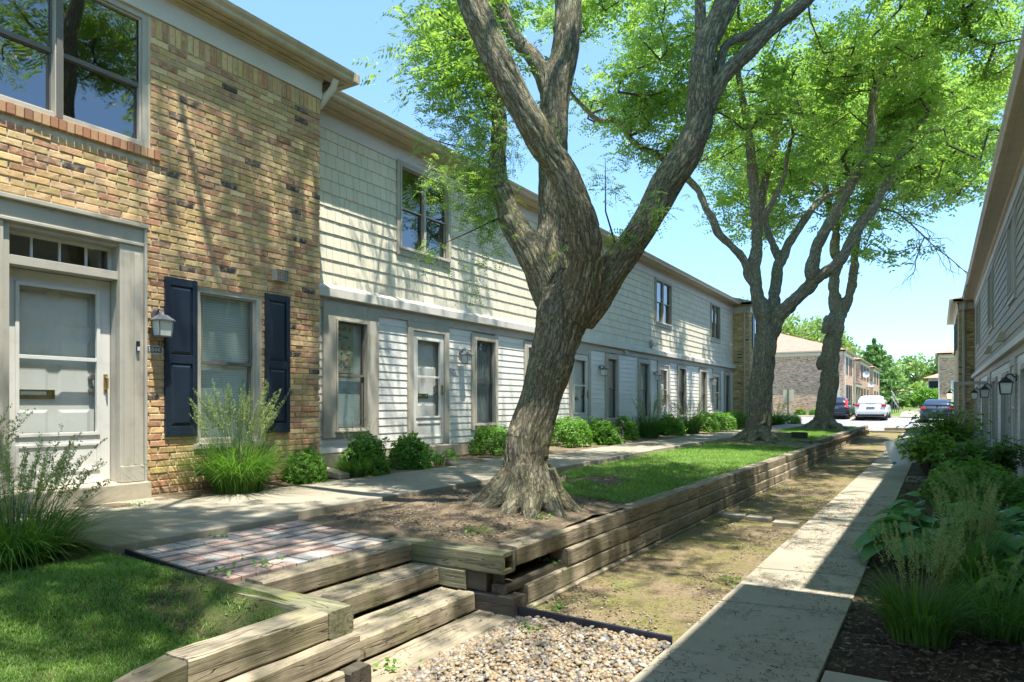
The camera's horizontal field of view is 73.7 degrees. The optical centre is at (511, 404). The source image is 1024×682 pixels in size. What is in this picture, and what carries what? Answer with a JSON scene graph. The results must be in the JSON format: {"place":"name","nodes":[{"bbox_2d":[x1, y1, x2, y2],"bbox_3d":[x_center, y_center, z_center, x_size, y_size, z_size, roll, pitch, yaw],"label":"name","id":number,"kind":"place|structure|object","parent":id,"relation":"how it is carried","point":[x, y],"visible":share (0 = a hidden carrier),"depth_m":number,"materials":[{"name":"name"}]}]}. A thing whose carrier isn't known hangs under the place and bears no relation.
{"place":"outdoors","nodes":[
{"label":"outdoors","id":0,"kind":"place"},
{"bbox_2d":[0,403,105,522],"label":"ornamental grass","id":1,"kind":"object","parent":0,"point":[13,430],"depth_m":4.82,"materials":[{"name":"plant"}]},
{"bbox_2d":[0,540,286,681],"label":"lawn ground","id":2,"kind":"structure","parent":0,"point":[228,623],"depth_m":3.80,"materials":[{"name":"plant"}]},
{"bbox_2d":[0,423,223,583],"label":"ornamental grass","id":3,"kind":"object","parent":2,"relation":"on","point":[34,542],"depth_m":4.31,"materials":[{"name":"plant"}]},
{"bbox_2d":[122,568,255,647],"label":"dry leaves","id":4,"kind":"object","parent":2,"relation":"on","point":[176,604],"visible":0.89,"depth_m":3.88,"materials":[{"name":"plant"}]},
{"bbox_2d":[133,521,388,583],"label":"brick pavement","id":5,"kind":"structure","parent":0,"point":[295,543],"depth_m":4.83,"materials":[{"name":"brick"}]},
{"bbox_2d":[5,425,869,618],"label":"ground","id":6,"kind":"structure","parent":0,"point":[373,529],"depth_m":6.14,"materials":[{"name":"soil"}]},
{"bbox_2d":[125,549,204,575],"bbox_3d":[-2.247,1.113,4.393,0.860,0.275,0.020,0,0,32],"label":"plastic edging","id":7,"kind":"object","parent":6,"relation":"on","point":[142,556],"visible":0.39,"depth_m":4.42,"materials":[{"name":"plastic"}]},
{"bbox_2d":[124,379,346,493],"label":"ornamental grass","id":8,"kind":"object","parent":6,"relation":"on","point":[232,473],"depth_m":7.16,"materials":[{"name":"plant"}]},
{"bbox_2d":[281,446,331,484],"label":"shrub","id":9,"kind":"object","parent":6,"relation":"on","point":[292,475],"visible":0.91,"depth_m":8.15,"materials":[{"name":"green plant"}]},
{"bbox_2d":[317,467,349,478],"bbox_3d":[-2.285,0.871,8.700,0.388,0.136,0.198,0,0,24],"label":"splash block","id":10,"kind":"object","parent":6,"relation":"on","point":[337,474],"depth_m":8.62,"materials":[{"name":"concrete"}]},
{"bbox_2d":[319,411,406,476],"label":"ornamental grass","id":11,"kind":"object","parent":6,"relation":"on","point":[360,470],"depth_m":8.77,"materials":[{"name":"plant"}]},
{"bbox_2d":[335,430,391,476],"bbox_3d":[-1.994,0.681,9.207,0.793,0.716,0.748,0,0,10],"label":"shrub","id":12,"kind":"object","parent":6,"relation":"on","point":[375,446],"visible":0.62,"depth_m":9.04,"materials":[{"name":"green plant"}]},
{"bbox_2d":[0,424,804,554],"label":"walk","id":13,"kind":"structure","parent":6,"relation":"on","point":[233,513],"depth_m":6.70,"materials":[{"name":"concrete"}]},
{"bbox_2d":[387,431,432,469],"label":"shrub","id":14,"kind":"object","parent":6,"relation":"on","point":[409,452],"visible":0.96,"depth_m":9.92,"materials":[{"name":"green plant"}]},
{"bbox_2d":[427,448,459,466],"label":"leafy plant","id":15,"kind":"object","parent":6,"relation":"on","point":[437,459],"visible":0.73,"depth_m":10.35,"materials":[{"name":"green plant"}]},
{"bbox_2d":[331,481,638,542],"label":"soil crumbs","id":16,"kind":"object","parent":6,"relation":"on","point":[464,523],"visible":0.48,"depth_m":5.93,"materials":[{"name":"soil"}]},
{"bbox_2d":[468,423,507,456],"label":"shrub","id":17,"kind":"object","parent":6,"relation":"on","point":[487,440],"visible":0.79,"depth_m":12.37,"materials":[{"name":"green plant"}]},
{"bbox_2d":[317,472,677,541],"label":"dry leaves","id":18,"kind":"object","parent":6,"relation":"on","point":[459,508],"visible":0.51,"depth_m":6.43,"materials":[{"name":"brown plant"}]},
{"bbox_2d":[550,415,592,447],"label":"shrub","id":19,"kind":"object","parent":6,"relation":"on","point":[569,431],"visible":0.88,"depth_m":14.88,"materials":[{"name":"green plant"}]},
{"bbox_2d":[352,0,814,518],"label":"honey locust tree","id":20,"kind":"object","parent":6,"relation":"on","point":[574,289],"visible":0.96,"depth_m":6.48,"materials":[{"name":"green plant"}]},
{"bbox_2d":[574,416,625,444],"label":"shrub","id":21,"kind":"object","parent":6,"relation":"on","point":[602,431],"visible":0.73,"depth_m":15.94,"materials":[{"name":"green plant"}]},
{"bbox_2d":[614,415,639,440],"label":"shrub","id":22,"kind":"object","parent":6,"relation":"on","point":[629,426],"visible":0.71,"depth_m":17.70,"materials":[{"name":"green plant"}]},
{"bbox_2d":[657,413,687,435],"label":"shrub","id":23,"kind":"object","parent":6,"relation":"on","point":[674,426],"visible":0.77,"depth_m":20.63,"materials":[{"name":"green plant"}]},
{"bbox_2d":[558,441,802,502],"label":"lawn","id":24,"kind":"structure","parent":6,"relation":"on","point":[745,454],"depth_m":10.96,"materials":[{"name":"plant"}]},
{"bbox_2d":[664,394,717,433],"bbox_3d":[5.666,0.305,21.825,1.731,1.270,1.768,0,0,-3],"label":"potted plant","id":25,"kind":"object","parent":6,"relation":"on","point":[693,425],"depth_m":21.67,"materials":[{"name":"plant"}]},
{"bbox_2d":[693,411,723,432],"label":"shrub","id":26,"kind":"object","parent":6,"relation":"on","point":[714,421],"visible":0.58,"depth_m":23.24,"materials":[{"name":"green plant"}]},
{"bbox_2d":[705,411,737,430],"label":"shrub","id":27,"kind":"object","parent":6,"relation":"on","point":[725,421],"visible":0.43,"depth_m":24.79,"materials":[{"name":"green plant"}]},
{"bbox_2d":[513,0,1023,443],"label":"honey locust tree","id":28,"kind":"object","parent":6,"relation":"on","point":[891,117],"visible":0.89,"depth_m":16.81,"materials":[{"name":"green plant"}]},
{"bbox_2d":[771,396,792,424],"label":"ornamental grass","id":29,"kind":"object","parent":6,"relation":"on","point":[777,419],"depth_m":32.58,"materials":[{"name":"plant"}]},
{"bbox_2d":[772,432,807,438],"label":"timber block","id":30,"kind":"structure","parent":6,"relation":"on","point":[803,435],"depth_m":20.37,"materials":[{"name":"wood"}]},
{"bbox_2d":[681,29,1008,430],"bbox_3d":[13.423,-6.543,27.224,12.861,15.835,12.162,0,0,32],"label":"honey locust tree","id":31,"kind":"object","parent":6,"relation":"on","point":[828,358],"visible":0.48,"depth_m":26.52,"materials":[{"name":"green plant"}]},
{"bbox_2d":[386,615,670,681],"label":"gravel","id":32,"kind":"structure","parent":0,"point":[548,650],"depth_m":3.99,"materials":[{"name":"gravel"}]},
{"bbox_2d":[228,0,1023,378],"label":"sky","id":33,"kind":"structure","parent":0,"point":[914,321],"materials":[{"name":"blue"}]},
{"bbox_2d":[360,407,918,662],"bbox_3d":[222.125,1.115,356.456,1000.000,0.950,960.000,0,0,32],"label":"ground","id":34,"kind":"structure","parent":0,"point":[892,414],"depth_m":4.90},
{"bbox_2d":[0,0,359,512],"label":"brick townhouse","id":35,"kind":"structure","parent":34,"relation":"on","point":[164,155],"depth_m":7.23,"materials":[{"name":"brown brick"}]},
{"bbox_2d":[9,267,109,489],"bbox_3d":[-4.263,-0.230,6.392,0.203,1.970,0.920,0,0,32],"label":"storm door","id":36,"kind":"structure","parent":35,"relation":"in","point":[59,325],"depth_m":6.46,"materials":[{"name":"white paint"}]},
{"bbox_2d":[0,0,147,147],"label":"window","id":37,"kind":"structure","parent":35,"relation":"in","point":[55,51],"depth_m":6.45,"materials":[{"name":"beige paint"}]},
{"bbox_2d":[149,308,175,337],"bbox_3d":[-3.562,-0.835,6.933,0.220,0.300,0.180,0,0,32],"label":"wall lamp","id":38,"kind":"object","parent":35,"relation":"attached to","point":[161,324],"visible":1,"depth_m":6.89,"materials":[{"name":"glass"}]},
{"bbox_2d":[196,288,259,443],"bbox_3d":[-3.250,-0.425,7.764,0.121,1.690,0.820,0,0,32],"label":"window","id":39,"kind":"structure","parent":35,"relation":"in","point":[228,323],"depth_m":7.83,"materials":[{"name":"glass"}]},
{"bbox_2d":[246,541,511,681],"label":"timber steps","id":40,"kind":"structure","parent":34,"relation":"on","point":[379,634],"depth_m":4.51,"materials":[{"name":"brown wood"}]},
{"bbox_2d":[319,85,740,466],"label":"sided townhouses","id":41,"kind":"structure","parent":34,"relation":"on","point":[395,337],"depth_m":12.27,"materials":[{"name":"beige paint"}]},
{"bbox_2d":[321,300,378,437],"bbox_3d":[-2.436,-0.510,10.273,0.165,1.980,1.140,0,0,32],"label":"window","id":42,"kind":"structure","parent":41,"relation":"in","point":[342,393],"depth_m":10.33,"materials":[{"name":"beige paint"}]},
{"bbox_2d":[396,159,450,268],"bbox_3d":[-1.508,-3.232,11.739,0.130,1.545,1.440,0,0,32],"label":"window","id":43,"kind":"structure","parent":41,"relation":"in","point":[401,165],"depth_m":11.71,"materials":[{"name":"beige paint"}]},
{"bbox_2d":[414,331,443,443],"bbox_3d":[-1.487,-0.283,11.849,0.203,1.925,0.850,0,0,32],"label":"storm door","id":44,"kind":"structure","parent":41,"relation":"in","point":[428,347],"depth_m":11.95,"materials":[{"name":"white paint"}]},
{"bbox_2d":[470,333,497,429],"bbox_3d":[-0.570,-0.440,13.304,0.204,1.840,0.900,0,0,32],"label":"window","id":45,"kind":"structure","parent":41,"relation":"in","point":[484,393],"depth_m":13.41,"materials":[{"name":"glass"}]},
{"bbox_2d":[523,341,531,382],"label":"window","id":46,"kind":"structure","parent":41,"relation":"in","point":[527,345],"depth_m":14.55,"materials":[{"name":"beige paint"}]},
{"bbox_2d":[573,354,588,422],"bbox_3d":[1.633,-0.283,16.857,0.203,1.925,0.890,0,0,32],"label":"storm door","id":47,"kind":"structure","parent":41,"relation":"in","point":[578,385],"depth_m":17.03,"materials":[{"name":"white paint"}]},
{"bbox_2d":[604,353,618,422],"bbox_3d":[2.661,-0.440,18.490,0.204,1.840,0.880,0,0,32],"label":"window","id":48,"kind":"structure","parent":41,"relation":"in","point":[611,394],"depth_m":18.65,"materials":[{"name":"glass"}]},
{"bbox_2d":[637,359,650,420],"bbox_3d":[3.942,-0.440,20.508,0.165,1.840,0.980,0,0,32],"label":"window","id":49,"kind":"structure","parent":41,"relation":"in","point":[641,363],"depth_m":20.75,"materials":[{"name":"glass"}]},
{"bbox_2d":[654,276,672,329],"bbox_3d":[4.857,-3.242,21.953,0.130,1.525,1.570,0,0,32],"label":"window","id":50,"kind":"structure","parent":41,"relation":"in","point":[657,323],"depth_m":21.94,"materials":[{"name":"beige paint"}]},
{"bbox_2d":[660,366,668,423],"bbox_3d":[4.833,-0.283,21.991,0.203,1.925,0.870,0,0,32],"label":"storm door","id":51,"kind":"structure","parent":41,"relation":"in","point":[662,368],"depth_m":22.21,"materials":[{"name":"white paint"}]},
{"bbox_2d":[677,365,686,418],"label":"window","id":52,"kind":"structure","parent":41,"relation":"in","point":[679,367],"depth_m":23.78,"materials":[{"name":"glass"}]},
{"bbox_2d":[699,368,707,413],"bbox_3d":[7.160,-0.440,25.672,0.165,1.840,0.990,0,0,32],"label":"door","id":53,"kind":"structure","parent":41,"relation":"in","point":[701,370],"depth_m":25.96,"materials":[{"name":"beige paint"}]},
{"bbox_2d":[710,302,720,343],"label":"window","id":54,"kind":"structure","parent":41,"relation":"in","point":[713,339],"depth_m":27.07,"materials":[{"name":"glass"}]},
{"bbox_2d":[724,372,730,413],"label":"window","id":55,"kind":"structure","parent":41,"relation":"in","point":[727,397],"depth_m":28.86,"materials":[{"name":"glass"}]},
{"bbox_2d":[387,443,825,617],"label":"retaining wall","id":56,"kind":"structure","parent":34,"relation":"on","point":[591,547],"depth_m":5.99,"materials":[{"name":"brown wood"}]},
{"bbox_2d":[505,556,551,579],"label":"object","id":57,"kind":"structure","parent":56,"relation":"on","point":[525,566],"depth_m":5.45,"materials":[{"name":"black"}]},
{"bbox_2d":[583,297,772,424],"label":"brick townhouse","id":58,"kind":"structure","parent":34,"relation":"on","point":[744,327],"depth_m":29.37,"materials":[{"name":"brick"}]},
{"bbox_2d":[738,296,809,338],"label":"tree","id":59,"kind":"object","parent":34,"relation":"on","point":[786,327],"visible":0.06,"depth_m":78.14,"materials":[{"name":"green plant"}]},
{"bbox_2d":[773,334,857,413],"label":"brick townhouse","id":60,"kind":"structure","parent":34,"relation":"on","point":[797,371],"depth_m":55.88,"materials":[{"name":"brick"}]},
{"bbox_2d":[790,315,863,357],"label":"tree","id":61,"kind":"object","parent":34,"relation":"on","point":[814,328],"visible":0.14,"depth_m":87.92,"materials":[{"name":"green plant"}]},
{"bbox_2d":[788,425,868,458],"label":"retaining wall","id":62,"kind":"structure","parent":34,"relation":"on","point":[830,448],"depth_m":22.32,"materials":[{"name":"wood"}]},
{"bbox_2d":[853,357,872,403],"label":"brick townhouse","id":63,"kind":"structure","parent":34,"relation":"on","point":[862,366],"depth_m":66.47,"materials":[{"name":"brick"}]},
{"bbox_2d":[869,366,881,395],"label":"brick townhouse","id":64,"kind":"structure","parent":34,"relation":"on","point":[874,372],"depth_m":80.23,"materials":[{"name":"brick"}]},
{"bbox_2d":[860,338,914,401],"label":"pine tree","id":65,"kind":"object","parent":34,"relation":"on","point":[874,354],"visible":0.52,"depth_m":94.69,"materials":[{"name":"green plant"}]},
{"bbox_2d":[882,353,937,407],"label":"tree","id":66,"kind":"object","parent":34,"relation":"on","point":[911,365],"visible":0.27,"depth_m":143.20,"materials":[{"name":"green plant"}]},
{"bbox_2d":[910,388,937,405],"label":"hedge bush","id":67,"kind":"object","parent":34,"relation":"on","point":[921,396],"visible":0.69,"depth_m":82.02,"materials":[{"name":"green plant"}]},
{"bbox_2d":[935,348,953,405],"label":"brick townhouse","id":68,"kind":"structure","parent":34,"relation":"on","point":[944,360],"depth_m":57.41,"materials":[{"name":"brick"}]},
{"bbox_2d":[947,297,974,429],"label":"brick townhouse","id":69,"kind":"structure","parent":34,"relation":"on","point":[960,316],"depth_m":28.13,"materials":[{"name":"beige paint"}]},
{"bbox_2d":[954,26,1023,481],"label":"sided townhouses","id":70,"kind":"structure","parent":34,"relation":"on","point":[994,288],"depth_m":14.53,"materials":[{"name":"beige paint"}]},
{"bbox_2d":[954,381,986,446],"bbox_3d":[13.752,0.300,20.463,0.860,2.000,0.030,0,0,42],"label":"open storm door","id":71,"kind":"structure","parent":70,"relation":"in","point":[956,384],"depth_m":20.37,"materials":[{"name":"beige paint"}]},
{"bbox_2d":[976,298,979,349],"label":"window","id":72,"kind":"structure","parent":70,"relation":"in","point":[978,303],"depth_m":24.52,"materials":[{"name":"beige paint"}]},
{"bbox_2d":[987,265,993,333],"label":"window","id":73,"kind":"structure","parent":70,"relation":"in","point":[990,280],"depth_m":19.21,"materials":[{"name":"beige paint"}]},
{"bbox_2d":[991,376,997,443],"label":"window","id":74,"kind":"structure","parent":70,"relation":"in","point":[994,380],"depth_m":17.58,"materials":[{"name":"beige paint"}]},
{"bbox_2d":[1001,371,1008,452],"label":"window","id":75,"kind":"structure","parent":70,"relation":"in","point":[1004,398],"depth_m":14.78,"materials":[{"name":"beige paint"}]},
{"bbox_2d":[997,373,1016,394],"bbox_3d":[9.361,-0.396,12.901,0.297,0.405,0.243,0,0,32],"label":"wall lamp","id":76,"kind":"object","parent":70,"relation":"attached to","point":[1005,384],"visible":1,"depth_m":12.85,"materials":[{"name":"black metal"}]},
{"bbox_2d":[1006,209,1016,305],"bbox_3d":[10.110,-2.932,13.789,0.130,1.705,1.470,0,0,32],"label":"window","id":77,"kind":"structure","parent":70,"relation":"in","point":[1011,227],"depth_m":13.78,"materials":[{"name":"beige paint"}]},
{"bbox_2d":[1009,366,1013,460],"bbox_3d":[9.909,0.278,13.502,0.083,2.085,0.890,0,0,32],"label":"storm door","id":78,"kind":"structure","parent":70,"relation":"in","point":[1012,378],"depth_m":13.77,"materials":[{"name":"white paint"}]},
{"bbox_2d":[1019,363,1023,465],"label":"window","id":79,"kind":"structure","parent":70,"relation":"in","point":[1022,365],"depth_m":11.97,"materials":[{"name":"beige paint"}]},
{"bbox_2d":[392,432,901,681],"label":"ground strip","id":80,"kind":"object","parent":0,"point":[870,447],"visible":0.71,"depth_m":6.60,"materials":[{"name":"soil"}]},
{"bbox_2d":[113,581,371,681],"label":"retaining wall","id":81,"kind":"structure","parent":80,"relation":"on","point":[306,638],"depth_m":3.31,"materials":[{"name":"brown wood"}]},
{"bbox_2d":[47,438,817,670],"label":"weeds","id":82,"kind":"object","parent":80,"relation":"on","point":[386,658],"visible":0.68,"depth_m":4.96,"materials":[{"name":"green plant"}]},
{"bbox_2d":[517,606,671,644],"bbox_3d":[0.520,1.472,4.551,1.111,0.095,0.025,0,0,30],"label":"plastic edging","id":83,"kind":"object","parent":80,"relation":"on","point":[532,613],"visible":0.54,"depth_m":4.55,"materials":[{"name":"plastic"}]},
{"bbox_2d":[532,484,847,630],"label":"stones","id":84,"kind":"object","parent":80,"relation":"on","point":[698,588],"visible":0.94,"depth_m":6.07,"materials":[{"name":"stone"}]},
{"bbox_2d":[541,461,870,632],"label":"dry leaves","id":85,"kind":"object","parent":80,"relation":"on","point":[718,546],"visible":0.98,"depth_m":7.04,"materials":[{"name":"plant"}]},
{"bbox_2d":[630,392,670,438],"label":"ornamental grass","id":86,"kind":"object","parent":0,"point":[650,429],"depth_m":18.80,"materials":[{"name":"plant"}]},
{"bbox_2d":[629,433,921,681],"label":"sidewalk","id":87,"kind":"structure","parent":0,"point":[881,475],"depth_m":4.94,"materials":[{"name":"concrete"}]},
{"bbox_2d":[636,493,896,681],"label":"fallen catkins","id":88,"kind":"object","parent":87,"relation":"on","point":[827,609],"visible":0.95,"depth_m":5.10,"materials":[{"name":"plant"}]},
{"bbox_2d":[773,426,856,441],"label":"lawn","id":89,"kind":"structure","parent":0,"point":[813,434],"depth_m":24.98,"materials":[{"name":"plant"}]},
{"bbox_2d":[773,417,942,430],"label":"car park","id":90,"kind":"structure","parent":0,"point":[874,423],"depth_m":43.92,"materials":[{"name":"asphalt"}]},
{"bbox_2d":[834,397,854,418],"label":"parked car","id":91,"kind":"object","parent":90,"relation":"on","point":[844,408],"visible":0.49,"depth_m":48.24,"materials":[{"name":"blue paint"}]},
{"bbox_2d":[855,396,891,419],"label":"parked car","id":92,"kind":"object","parent":90,"relation":"on","point":[872,406],"visible":0.99,"depth_m":46.19,"materials":[{"name":"white paint"}]},
{"bbox_2d":[919,399,953,422],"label":"parked car","id":93,"kind":"object","parent":90,"relation":"on","point":[929,403],"visible":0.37,"depth_m":42.49,"materials":[{"name":"blue paint"}]},
{"bbox_2d":[821,476,923,681],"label":"side path","id":94,"kind":"structure","parent":0,"point":[830,676],"depth_m":3.68,"materials":[{"name":"concrete"}]},
{"bbox_2d":[821,428,1023,681],"bbox_3d":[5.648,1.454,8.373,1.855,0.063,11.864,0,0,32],"label":"bark mulch","id":95,"kind":"object","parent":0,"point":[996,671],"visible":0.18,"depth_m":4.08,"materials":[{"name":"wood"}]},
{"bbox_2d":[884,437,915,465],"bbox_3d":[8.091,0.970,14.231,0.598,0.620,0.090,0,0,24],"label":"yard sign","id":96,"kind":"object","parent":95,"relation":"in","point":[894,454],"visible":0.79,"depth_m":14.25,"materials":[{"name":"white plastic"}]},
{"bbox_2d":[851,510,996,568],"bbox_3d":[3.872,1.223,6.254,1.359,0.498,1.454,0,0,32],"label":"hosta","id":97,"kind":"object","parent":95,"relation":"on","point":[865,541],"visible":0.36,"depth_m":6.24,"materials":[{"name":"green plant"}]},
{"bbox_2d":[892,426,969,477],"bbox_3d":[8.269,0.950,13.422,1.441,1.071,1.525,0,0,32],"label":"leafy bush","id":98,"kind":"object","parent":95,"relation":"on","point":[921,448],"visible":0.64,"depth_m":13.34,"materials":[{"name":"green plant"}]},
{"bbox_2d":[873,491,1011,536],"bbox_3d":[4.384,1.185,6.889,1.161,0.534,1.121,0,0,6],"label":"hosta","id":99,"kind":"object","parent":95,"relation":"on","point":[904,507],"visible":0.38,"depth_m":6.91,"materials":[{"name":"green plant"}]},
{"bbox_2d":[895,402,999,457],"bbox_3d":[9.480,0.713,14.893,1.740,1.545,1.750,0,0,2],"label":"leafy bush","id":100,"kind":"object","parent":95,"relation":"on","point":[952,425],"visible":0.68,"depth_m":14.66,"materials":[{"name":"green plant"}]},
{"bbox_2d":[885,528,1023,642],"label":"ornamental grass","id":101,"kind":"object","parent":95,"relation":"on","point":[1014,630],"depth_m":4.29,"materials":[{"name":"plant"}]},
{"bbox_2d":[922,439,1012,478],"bbox_3d":[7.875,1.041,11.816,1.330,0.889,1.373,0,0,32],"label":"leafy bush","id":102,"kind":"object","parent":95,"relation":"on","point":[951,455],"visible":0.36,"depth_m":11.76,"materials":[{"name":"green plant"}]},
{"bbox_2d":[917,456,1020,505],"bbox_3d":[6.861,1.202,10.203,1.227,0.844,1.452,0,0,9],"label":"shrub","id":103,"kind":"object","parent":95,"relation":"on","point":[972,471],"visible":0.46,"depth_m":10.07,"materials":[{"name":"green plant"}]},
{"bbox_2d":[923,508,1023,582],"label":"hosta","id":104,"kind":"object","parent":95,"relation":"on","point":[1019,539],"visible":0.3,"depth_m":5.45,"materials":[{"name":"green plant"}]},
{"bbox_2d":[926,463,1023,512],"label":"ornamental grass","id":105,"kind":"object","parent":95,"relation":"on","point":[963,483],"depth_m":7.78,"materials":[{"name":"plant"}]},
{"bbox_2d":[949,435,1023,473],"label":"leafy bush","id":106,"kind":"object","parent":95,"relation":"on","point":[1011,455],"visible":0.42,"depth_m":11.71,"materials":[{"name":"green plant"}]},
{"bbox_2d":[955,470,1023,517],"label":"shrub","id":107,"kind":"object","parent":95,"relation":"on","point":[1014,494],"visible":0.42,"depth_m":8.48,"materials":[{"name":"green plant"}]},
{"bbox_2d":[958,557,1023,616],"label":"leafy plant","id":108,"kind":"object","parent":95,"relation":"on","point":[1019,580],"visible":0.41,"depth_m":4.83,"materials":[{"name":"green plant"}]},
{"bbox_2d":[999,503,1023,536],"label":"hosta","id":109,"kind":"object","parent":95,"relation":"on","point":[1013,516],"visible":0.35,"depth_m":6.66,"materials":[{"name":"green plant"}]},
{"bbox_2d":[826,509,1021,649],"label":"ornamental grass","id":110,"kind":"object","parent":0,"point":[907,622],"depth_m":4.18,"materials":[{"name":"plant"}]},
{"bbox_2d":[880,478,1022,598],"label":"ornamental grass","id":111,"kind":"object","parent":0,"point":[988,520],"depth_m":5.19,"materials":[{"name":"plant"}]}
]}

